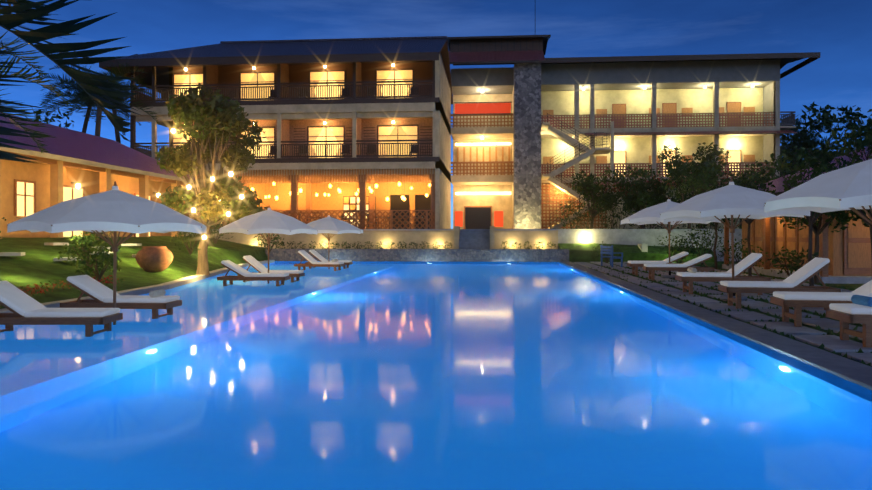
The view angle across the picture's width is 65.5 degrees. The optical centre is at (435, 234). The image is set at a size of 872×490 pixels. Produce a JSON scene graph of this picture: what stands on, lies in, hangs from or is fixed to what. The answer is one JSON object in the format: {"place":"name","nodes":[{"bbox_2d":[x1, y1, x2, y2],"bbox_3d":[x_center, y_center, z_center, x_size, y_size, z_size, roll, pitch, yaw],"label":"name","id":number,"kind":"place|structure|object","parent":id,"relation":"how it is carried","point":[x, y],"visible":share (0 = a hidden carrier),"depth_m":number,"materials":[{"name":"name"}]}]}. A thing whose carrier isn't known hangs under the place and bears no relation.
{"place":"outdoors","nodes":[
{"label":"outdoors","id":0,"kind":"place"},
{"bbox_2d":[0,236,267,308],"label":"lawn","id":1,"kind":"structure","parent":0,"point":[35,264],"depth_m":20.98,"materials":[{"name":"green plant"}]},
{"bbox_2d":[0,31,69,152],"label":"palm","id":2,"kind":"object","parent":1,"relation":"on","point":[5,45],"visible":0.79,"depth_m":18.30,"materials":[{"name":"green plant"}]},
{"bbox_2d":[18,275,122,295],"bbox_3d":[-8.740,1.191,13.704,0.765,0.350,8.551,0,0,5],"label":"flower bed","id":3,"kind":"object","parent":1,"relation":"on","point":[46,288],"visible":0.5,"depth_m":15.03,"materials":[{"name":"green plant"}]},
{"bbox_2d":[0,242,141,260],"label":"stepping stones","id":4,"kind":"object","parent":1,"relation":"on","point":[54,259],"visible":0.46,"depth_m":19.64,"materials":[{"name":"grey stone"}]},
{"bbox_2d":[63,232,103,256],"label":"garden shrub","id":5,"kind":"object","parent":1,"relation":"on","point":[76,238],"visible":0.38,"depth_m":20.85,"materials":[{"name":"green plant"}]},
{"bbox_2d":[58,235,120,266],"bbox_3d":[-9.413,0.496,18.344,1.464,0.996,1.492,0,0,-36],"label":"garden shrub","id":6,"kind":"object","parent":1,"relation":"on","point":[100,250],"visible":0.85,"depth_m":18.22,"materials":[{"name":"green plant"}]},
{"bbox_2d":[71,251,121,279],"bbox_3d":[-8.505,0.786,17.121,1.099,0.754,1.244,0,0,5],"label":"garden shrub","id":7,"kind":"object","parent":1,"relation":"on","point":[108,259],"visible":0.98,"depth_m":17.04,"materials":[{"name":"green plant"}]},
{"bbox_2d":[80,231,112,239],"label":"garden shrub","id":8,"kind":"object","parent":1,"relation":"on","point":[101,233],"visible":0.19,"depth_m":25.51,"materials":[{"name":"green plant"}]},
{"bbox_2d":[41,61,159,136],"bbox_3d":[-18.650,-4.585,37.689,6.321,9.804,6.578,0,0,5],"label":"palm","id":9,"kind":"object","parent":1,"relation":"on","point":[74,101],"visible":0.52,"depth_m":37.62,"materials":[{"name":"green plant"}]},
{"bbox_2d":[135,246,172,271],"bbox_3d":[-8.864,0.786,21.351,1.120,0.800,1.120,0,0,5],"label":"garden urn","id":10,"kind":"object","parent":1,"relation":"on","point":[154,258],"visible":1,"depth_m":20.98,"materials":[{"name":"ceramic"}]},
{"bbox_2d":[169,230,214,254],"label":"garden shrub","id":11,"kind":"object","parent":1,"relation":"on","point":[190,236],"visible":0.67,"depth_m":26.78,"materials":[{"name":"green plant"}]},
{"bbox_2d":[183,214,224,241],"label":"garden shrub","id":12,"kind":"object","parent":1,"relation":"on","point":[216,228],"visible":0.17,"depth_m":30.33,"materials":[{"name":"green plant"}]},
{"bbox_2d":[199,218,233,243],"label":"garden shrub","id":13,"kind":"object","parent":1,"relation":"on","point":[216,239],"visible":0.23,"depth_m":33.95,"materials":[{"name":"green plant"}]},
{"bbox_2d":[253,233,284,251],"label":"garden shrub","id":14,"kind":"object","parent":1,"relation":"on","point":[273,241],"visible":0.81,"depth_m":34.16,"materials":[{"name":"green plant"}]},
{"bbox_2d":[0,260,274,312],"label":"pool curb","id":15,"kind":"structure","parent":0,"point":[164,286],"depth_m":18.28,"materials":[{"name":"grey stone"}]},
{"bbox_2d":[154,82,267,275],"bbox_3d":[-7.563,-1.804,23.239,3.559,6.439,2.957,0,0,-36],"label":"tree","id":16,"kind":"object","parent":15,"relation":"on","point":[216,119],"visible":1,"depth_m":22.75,"materials":[{"name":"green plant"}]},
{"bbox_2d":[171,129,243,239],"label":"string lights","id":17,"kind":"object","parent":16,"relation":"attached to","point":[193,209],"visible":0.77,"depth_m":22.40,"materials":[{"name":"yellow glass"}]},
{"bbox_2d":[99,36,452,228],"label":"hotel building","id":18,"kind":"structure","parent":0,"point":[357,133],"depth_m":40.67,"materials":[{"name":"beige paint"}]},
{"bbox_2d":[0,262,871,489],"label":"pool water","id":19,"kind":"structure","parent":0,"point":[451,376],"depth_m":6.37,"materials":[{"name":"blue liquid"}]},
{"bbox_2d":[0,0,871,228],"label":"sky","id":20,"kind":"structure","parent":0,"point":[840,30],"materials":[{"name":"blue"}]},
{"bbox_2d":[558,228,713,261],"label":"lawn slope","id":21,"kind":"structure","parent":0,"point":[580,252],"depth_m":35.86,"materials":[{"name":"green plant"}]},
{"bbox_2d":[572,261,871,366],"bbox_3d":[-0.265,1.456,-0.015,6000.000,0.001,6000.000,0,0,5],"label":"pavers","id":22,"kind":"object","parent":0,"point":[720,263],"depth_m":17.50,"materials":[{"name":"grey stone"}]},
{"bbox_2d":[25,108,73,128],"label":"distant tree","id":23,"kind":"object","parent":22,"relation":"on","point":[57,116],"depth_m":60.93,"materials":[{"name":"green plant"}]},
{"bbox_2d":[0,0,139,163],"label":"palm","id":24,"kind":"object","parent":22,"relation":"on","point":[25,11],"visible":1,"depth_m":8.89,"materials":[{"name":"green plant"}]},
{"bbox_2d":[0,115,199,238],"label":"garden villa","id":25,"kind":"object","parent":22,"relation":"on","point":[74,164],"visible":0.56,"depth_m":28.39,"materials":[{"name":"plaster"},{"name":"terracotta"},{"name":"wood"}]},
{"bbox_2d":[181,226,741,262],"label":"pool wall","id":26,"kind":"structure","parent":22,"relation":"on","point":[475,245],"depth_m":36.97,"materials":[{"name":"stone"}]},
{"bbox_2d":[34,72,140,132],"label":"palm","id":27,"kind":"object","parent":26,"relation":"on","point":[85,124],"visible":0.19,"depth_m":49.26,"materials":[{"name":"green plant"}]},
{"bbox_2d":[61,81,164,142],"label":"palm","id":28,"kind":"object","parent":26,"relation":"on","point":[117,135],"visible":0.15,"depth_m":45.90,"materials":[{"name":"green plant"}]},
{"bbox_2d":[276,241,555,248],"bbox_3d":[-1.228,0.636,37.029,15.468,0.590,0.734,0,0,5],"label":"planter hedge","id":29,"kind":"object","parent":26,"relation":"on","point":[345,243],"visible":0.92,"depth_m":37.10,"materials":[{"name":"green plant"}]},
{"bbox_2d":[447,35,550,228],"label":"building","id":30,"kind":"structure","parent":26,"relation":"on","point":[496,137],"depth_m":49.75,"materials":[{"name":"paint"}]},
{"bbox_2d":[541,113,613,228],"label":"external staircase","id":31,"kind":"structure","parent":26,"relation":"on","point":[586,151],"depth_m":47.71,"materials":[{"name":"grey metal"}]},
{"bbox_2d":[556,196,598,227],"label":"hedge","id":32,"kind":"object","parent":26,"relation":"on","point":[576,213],"visible":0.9,"depth_m":41.85,"materials":[{"name":"green plant"}]},
{"bbox_2d":[571,167,623,227],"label":"garden tree","id":33,"kind":"object","parent":26,"relation":"on","point":[587,185],"visible":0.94,"depth_m":42.58,"materials":[{"name":"green plant"}]},
{"bbox_2d":[591,190,636,228],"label":"hedge","id":34,"kind":"object","parent":26,"relation":"on","point":[617,201],"visible":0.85,"depth_m":40.76,"materials":[{"name":"green plant"}]},
{"bbox_2d":[609,164,672,227],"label":"garden tree","id":35,"kind":"object","parent":26,"relation":"on","point":[643,175],"visible":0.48,"depth_m":41.73,"materials":[{"name":"green plant"}]},
{"bbox_2d":[629,215,660,227],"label":"hedge","id":36,"kind":"object","parent":26,"relation":"on","point":[647,226],"visible":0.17,"depth_m":44.30,"materials":[{"name":"green plant"}]},
{"bbox_2d":[622,179,680,228],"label":"garden tree","id":37,"kind":"object","parent":26,"relation":"on","point":[646,199],"visible":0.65,"depth_m":38.25,"materials":[{"name":"green plant"}]},
{"bbox_2d":[642,185,687,228],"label":"tree","id":38,"kind":"object","parent":26,"relation":"on","point":[671,199],"visible":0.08,"depth_m":38.73,"materials":[{"name":"green plant"}]},
{"bbox_2d":[536,52,819,228],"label":"hotel wing","id":39,"kind":"structure","parent":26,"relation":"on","point":[649,106],"depth_m":49.33,"materials":[{"name":"beige paint"}]},
{"bbox_2d":[662,159,723,228],"bbox_3d":[13.730,-1.669,36.284,3.225,4.769,4.138,0,0,5],"label":"garden tree","id":40,"kind":"object","parent":26,"relation":"on","point":[705,165],"visible":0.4,"depth_m":36.02,"materials":[{"name":"green plant"}]},
{"bbox_2d":[657,142,730,228],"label":"garden tree","id":41,"kind":"object","parent":26,"relation":"on","point":[710,156],"visible":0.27,"depth_m":40.12,"materials":[{"name":"green plant"}]},
{"bbox_2d":[607,168,771,196],"bbox_3d":[16.336,-3.016,39.626,12.418,1.678,2.613,0,0,17],"label":"bougainvillea","id":42,"kind":"object","parent":41,"relation":"attached to","point":[732,173],"visible":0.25,"depth_m":39.58,"materials":[{"name":"green plant"}]},
{"bbox_2d":[682,187,736,228],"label":"tree","id":43,"kind":"object","parent":26,"relation":"on","point":[704,226],"visible":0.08,"depth_m":38.31,"materials":[{"name":"green plant"}]},
{"bbox_2d":[717,159,773,228],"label":"garden tree","id":44,"kind":"object","parent":26,"relation":"on","point":[753,169],"visible":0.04,"depth_m":40.94,"materials":[{"name":"green plant"}]},
{"bbox_2d":[737,171,783,218],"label":"garden tree","id":45,"kind":"object","parent":26,"relation":"on","point":[744,179],"visible":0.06,"depth_m":36.28,"materials":[{"name":"green plant"}]},
{"bbox_2d":[750,146,835,182],"bbox_3d":[21.477,-2.189,40.312,4.445,5.809,4.740,0,0,5],"label":"garden tree","id":46,"kind":"object","parent":26,"relation":"on","point":[797,159],"visible":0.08,"depth_m":39.15,"materials":[{"name":"green plant"}]},
{"bbox_2d":[276,261,871,395],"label":"pool basin","id":47,"kind":"object","parent":22,"relation":"in","point":[867,392],"depth_m":14.54,"materials":[{"name":"tile"}]},
{"bbox_2d":[0,301,122,334],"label":"frame","id":48,"kind":"object","parent":47,"relation":"on","point":[8,320],"visible":0.48,"depth_m":10.14,"materials":[{"name":"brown wood"}]},
{"bbox_2d":[0,280,119,316],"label":"lounge chair cushion","id":49,"kind":"object","parent":48,"relation":"on","point":[17,300],"visible":1,"depth_m":10.33,"materials":[{"name":"white fabric"}]},
{"bbox_2d":[7,181,206,323],"bbox_3d":[-5.437,0.381,11.489,2.880,2.550,2.880,0,0,30],"label":"parasol","id":50,"kind":"object","parent":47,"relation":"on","point":[115,209],"visible":0.98,"depth_m":10.61,"materials":[{"name":"white fabric"}]},
{"bbox_2d":[60,281,181,317],"bbox_3d":[-5.852,1.258,12.641,2.008,0.795,0.685,0,0,5],"label":"frame","id":51,"kind":"object","parent":47,"relation":"on","point":[94,302],"visible":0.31,"depth_m":12.34,"materials":[{"name":"brown wood"}]},
{"bbox_2d":[67,275,179,302],"bbox_3d":[-5.813,1.014,12.639,1.889,0.475,0.623,0,0,5],"label":"lounge chair cushion","id":52,"kind":"object","parent":51,"relation":"on","point":[94,288],"visible":1,"depth_m":12.46,"materials":[{"name":"white fabric"}]},
{"bbox_2d":[217,263,289,285],"bbox_3d":[-5.395,1.258,20.119,2.032,0.795,0.765,0,0,5],"label":"sun lounger","id":53,"kind":"object","parent":47,"relation":"on","point":[226,278],"visible":0.6,"depth_m":19.80,"materials":[{"name":"brown wood"}]},
{"bbox_2d":[221,260,288,276],"bbox_3d":[-5.356,1.014,20.118,1.908,0.475,0.696,0,0,5],"label":"lounge chair cushion","id":54,"kind":"object","parent":53,"relation":"on","point":[236,268],"visible":1,"depth_m":19.84,"materials":[{"name":"white fabric"}]},
{"bbox_2d":[219,205,316,282],"bbox_3d":[-5.154,0.382,20.915,2.879,2.550,2.880,0,0,31],"label":"parasol","id":55,"kind":"object","parent":47,"relation":"on","point":[268,220],"visible":1,"depth_m":20.00,"materials":[{"name":"white fabric"}]},
{"bbox_2d":[237,258,304,281],"bbox_3d":[-5.292,1.214,21.803,2.007,0.884,0.680,0,0,5],"label":"sun lounger","id":56,"kind":"object","parent":47,"relation":"on","point":[292,276],"visible":0.23,"depth_m":21.58,"materials":[{"name":"brown wood"}]},
{"bbox_2d":[243,255,303,273],"bbox_3d":[-5.222,0.971,21.797,1.824,0.559,0.618,0,0,5],"label":"lounge chair cushion","id":57,"kind":"object","parent":56,"relation":"on","point":[256,264],"visible":0.81,"depth_m":21.59,"materials":[{"name":"white fabric"}]},
{"bbox_2d":[294,253,344,270],"bbox_3d":[-4.891,1.214,28.463,2.000,0.884,0.660,0,0,10],"label":"sun lounger","id":58,"kind":"object","parent":47,"relation":"on","point":[304,266],"visible":0.62,"depth_m":28.18,"materials":[{"name":"brown wood"}]},
{"bbox_2d":[298,250,343,263],"bbox_3d":[-4.824,0.969,28.451,1.824,0.565,0.600,0,0,10],"label":"lounge chair cushion","id":59,"kind":"object","parent":58,"relation":"on","point":[307,256],"visible":1,"depth_m":28.26,"materials":[{"name":"white fabric"}]},
{"bbox_2d":[305,252,352,268],"bbox_3d":[-4.777,1.214,30.261,2.024,0.884,0.737,0,0,5],"label":"sun lounger","id":60,"kind":"object","parent":47,"relation":"on","point":[347,264],"visible":0.33,"depth_m":30.04,"materials":[{"name":"brown wood"}]},
{"bbox_2d":[309,249,351,261],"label":"lounge chair cushion","id":61,"kind":"object","parent":60,"relation":"on","point":[318,255],"visible":0.85,"depth_m":30.04,"materials":[{"name":"white fabric"}]},
{"bbox_2d":[298,213,362,268],"bbox_3d":[-4.648,0.381,29.407,2.978,2.550,2.978,0,0,5],"label":"parasol","id":62,"kind":"object","parent":47,"relation":"on","point":[328,224],"visible":0.85,"depth_m":28.61,"materials":[{"name":"white fabric"}]},
{"bbox_2d":[591,241,619,262],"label":"garden shrub","id":63,"kind":"object","parent":22,"relation":"on","point":[606,260],"visible":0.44,"depth_m":33.68,"materials":[{"name":"green plant"}]},
{"bbox_2d":[654,233,701,262],"bbox_3d":[10.889,0.711,30.165,1.853,1.536,1.889,0,0,-35],"label":"garden shrub","id":64,"kind":"object","parent":22,"relation":"on","point":[679,248],"visible":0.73,"depth_m":30.08,"materials":[{"name":"green plant"}]},
{"bbox_2d":[680,224,723,264],"bbox_3d":[12.535,0.493,32.036,2.328,1.977,2.277,0,0,5],"label":"garden shrub","id":65,"kind":"object","parent":22,"relation":"on","point":[708,243],"visible":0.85,"depth_m":31.97,"materials":[{"name":"green plant"}]},
{"bbox_2d":[679,168,744,268],"bbox_3d":[11.247,-0.487,27.412,2.780,4.306,2.605,0,0,5],"label":"young tree","id":66,"kind":"object","parent":22,"relation":"on","point":[700,184],"visible":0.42,"depth_m":27.53,"materials":[{"name":"green plant"}]},
{"bbox_2d":[559,261,871,396],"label":"pool deck","id":67,"kind":"structure","parent":22,"relation":"on","point":[847,370],"depth_m":10.78,"materials":[{"name":"stone"}]},
{"bbox_2d":[600,245,622,266],"bbox_3d":[7.756,0.961,29.928,0.500,0.950,1.500,0,0,-5],"label":"chair","id":68,"kind":"object","parent":67,"relation":"on","point":[611,256],"visible":0.94,"depth_m":29.61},
{"bbox_2d":[627,255,687,275],"bbox_3d":[7.652,1.054,23.344,2.015,0.723,0.707,0,0,5],"label":"sun lounger","id":69,"kind":"object","parent":67,"relation":"on","point":[635,269],"visible":0.48,"depth_m":23.11,"materials":[{"name":"brown wood"}]},
{"bbox_2d":[628,252,688,263],"bbox_3d":[7.633,0.808,23.346,1.933,0.405,0.644,0,0,5],"label":"lounge chair cushion","id":70,"kind":"object","parent":69,"relation":"on","point":[676,256],"visible":1,"depth_m":23.08,"materials":[{"name":"white fabric"}]},
{"bbox_2d":[620,197,720,277],"bbox_3d":[7.583,0.103,22.049,2.932,2.634,2.932,0,0,5],"label":"parasol","id":71,"kind":"object","parent":67,"relation":"on","point":[650,215],"visible":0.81,"depth_m":21.61,"materials":[{"name":"white fabric"}]},
{"bbox_2d":[643,257,714,279],"bbox_3d":[7.456,1.054,20.901,2.043,0.723,0.805,0,0,5],"label":"sun lounger","id":72,"kind":"object","parent":67,"relation":"on","point":[651,270],"visible":0.6,"depth_m":20.64,"materials":[{"name":"brown wood"}]},
{"bbox_2d":[644,254,711,266],"bbox_3d":[7.437,0.808,20.904,1.956,0.405,0.735,0,0,5],"label":"lounge chair cushion","id":73,"kind":"object","parent":72,"relation":"on","point":[696,260],"visible":1,"depth_m":20.65,"materials":[{"name":"white fabric"}]},
{"bbox_2d":[675,257,770,294],"bbox_3d":[6.821,0.974,16.196,2.020,0.884,0.723,0,0,5],"label":"frame","id":74,"kind":"object","parent":67,"relation":"on","point":[691,280],"visible":0.5,"depth_m":15.92,"materials":[{"name":"brown wood"}]},
{"bbox_2d":[676,253,761,276],"bbox_3d":[6.750,0.731,16.204,1.834,0.559,0.655,0,0,5],"label":"lounge chair cushion","id":75,"kind":"object","parent":74,"relation":"on","point":[745,263],"visible":0.88,"depth_m":15.98,"materials":[{"name":"white fabric"}]},
{"bbox_2d":[660,178,809,300],"bbox_3d":[6.420,0.103,14.703,2.880,2.634,2.880,0,0,23],"label":"parasol","id":76,"kind":"object","parent":67,"relation":"on","point":[731,200],"visible":0.92,"depth_m":14.00,"materials":[{"name":"white fabric"}]},
{"bbox_2d":[718,263,840,309],"bbox_3d":[6.568,0.974,13.052,2.045,0.884,0.813,0,0,5],"label":"frame","id":77,"kind":"object","parent":67,"relation":"on","point":[730,291],"visible":0.42,"depth_m":12.82,"materials":[{"name":"brown wood"}]},
{"bbox_2d":[720,257,829,287],"bbox_3d":[6.498,0.731,13.063,1.854,0.559,0.735,0,0,5],"label":"lounge chair cushion","id":78,"kind":"object","parent":77,"relation":"on","point":[805,271],"visible":1,"depth_m":12.84,"materials":[{"name":"white fabric"}]},
{"bbox_2d":[770,297,853,326],"bbox_3d":[6.366,0.996,10.532,2.000,0.841,0.660,0,0,10],"label":"frame","id":79,"kind":"object","parent":67,"relation":"on","point":[797,305],"visible":0.5,"depth_m":10.36,"materials":[{"name":"brown wood"}]},
{"bbox_2d":[773,280,871,300],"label":"lounge chair cushion","id":80,"kind":"object","parent":79,"relation":"on","point":[865,289],"visible":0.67,"depth_m":10.39,"materials":[{"name":"white fabric"}]},
{"bbox_2d":[764,159,871,331],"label":"parasol","id":81,"kind":"object","parent":67,"relation":"on","point":[848,187],"visible":0.98,"depth_m":9.06,"materials":[{"name":"white fabric"}]},
{"bbox_2d":[826,310,871,347],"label":"sun lounger","id":82,"kind":"object","parent":67,"relation":"on","point":[845,319],"visible":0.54,"depth_m":8.57,"materials":[{"name":"brown wood"}]},
{"bbox_2d":[829,295,871,314],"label":"lounge chair cushion","id":83,"kind":"object","parent":82,"relation":"on","point":[861,305],"visible":1,"depth_m":8.67,"materials":[{"name":"white fabric"}]},
{"bbox_2d":[587,266,871,365],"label":"ground","id":84,"kind":"structure","parent":22,"relation":"on","point":[856,339],"depth_m":14.70,"materials":[{"name":"green plant"}]},
{"bbox_2d":[719,238,763,273],"bbox_3d":[11.139,0.807,24.681,1.653,1.347,1.500,0,0,5],"label":"garden shrub","id":85,"kind":"object","parent":22,"relation":"on","point":[741,250],"visible":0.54,"depth_m":24.60,"materials":[{"name":"green plant"}]},
{"bbox_2d":[723,173,778,275],"bbox_3d":[10.473,-0.194,22.899,1.980,3.719,2.040,0,0,-10],"label":"young tree","id":86,"kind":"object","parent":22,"relation":"on","point":[748,221],"visible":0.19,"depth_m":22.57,"materials":[{"name":"green plant"}]},
{"bbox_2d":[765,246,818,276],"bbox_3d":[10.299,0.912,19.757,1.622,1.140,1.316,0,0,-14],"label":"garden shrub","id":87,"kind":"object","parent":22,"relation":"on","point":[797,259],"visible":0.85,"depth_m":19.61,"materials":[{"name":"green plant"}]},
{"bbox_2d":[722,146,871,283],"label":"garden bungalow","id":88,"kind":"object","parent":22,"relation":"on","point":[847,252],"visible":0.44,"depth_m":22.01,"materials":[{"name":"wood"}]},
{"bbox_2d":[765,153,837,285],"bbox_3d":[9.718,-0.226,17.471,1.951,3.783,1.867,0,0,-35],"label":"young tree","id":89,"kind":"object","parent":22,"relation":"on","point":[787,186],"visible":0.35,"depth_m":17.43,"materials":[{"name":"green plant"}]},
{"bbox_2d":[780,102,834,175],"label":"distant tree","id":90,"kind":"object","parent":22,"relation":"on","point":[825,116],"visible":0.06,"depth_m":75.36,"materials":[{"name":"green plant"}]},
{"bbox_2d":[782,142,851,174],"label":"tree","id":91,"kind":"object","parent":22,"relation":"on","point":[795,158],"visible":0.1,"depth_m":63.08,"materials":[{"name":"green plant"}]},
{"bbox_2d":[780,123,854,167],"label":"tree","id":92,"kind":"object","parent":22,"relation":"on","point":[806,138],"visible":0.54,"depth_m":58.92,"materials":[{"name":"green plant"}]},
{"bbox_2d":[777,155,862,283],"bbox_3d":[11.472,-0.409,19.938,2.813,4.149,2.474,0,0,-37],"label":"garden tree","id":93,"kind":"object","parent":22,"relation":"on","point":[816,229],"visible":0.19,"depth_m":19.88,"materials":[{"name":"green plant"}]},
{"bbox_2d":[780,105,864,171],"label":"distant tree","id":94,"kind":"object","parent":22,"relation":"on","point":[847,117],"visible":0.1,"depth_m":79.92,"materials":[{"name":"green plant"}]},
{"bbox_2d":[799,119,871,255],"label":"garden tree","id":95,"kind":"object","parent":22,"relation":"on","point":[830,156],"visible":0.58,"depth_m":17.80,"materials":[{"name":"green plant"}]},
{"bbox_2d":[837,109,871,156],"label":"distant tree","id":96,"kind":"object","parent":22,"relation":"on","point":[868,124],"visible":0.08,"depth_m":81.35,"materials":[{"name":"green plant"}]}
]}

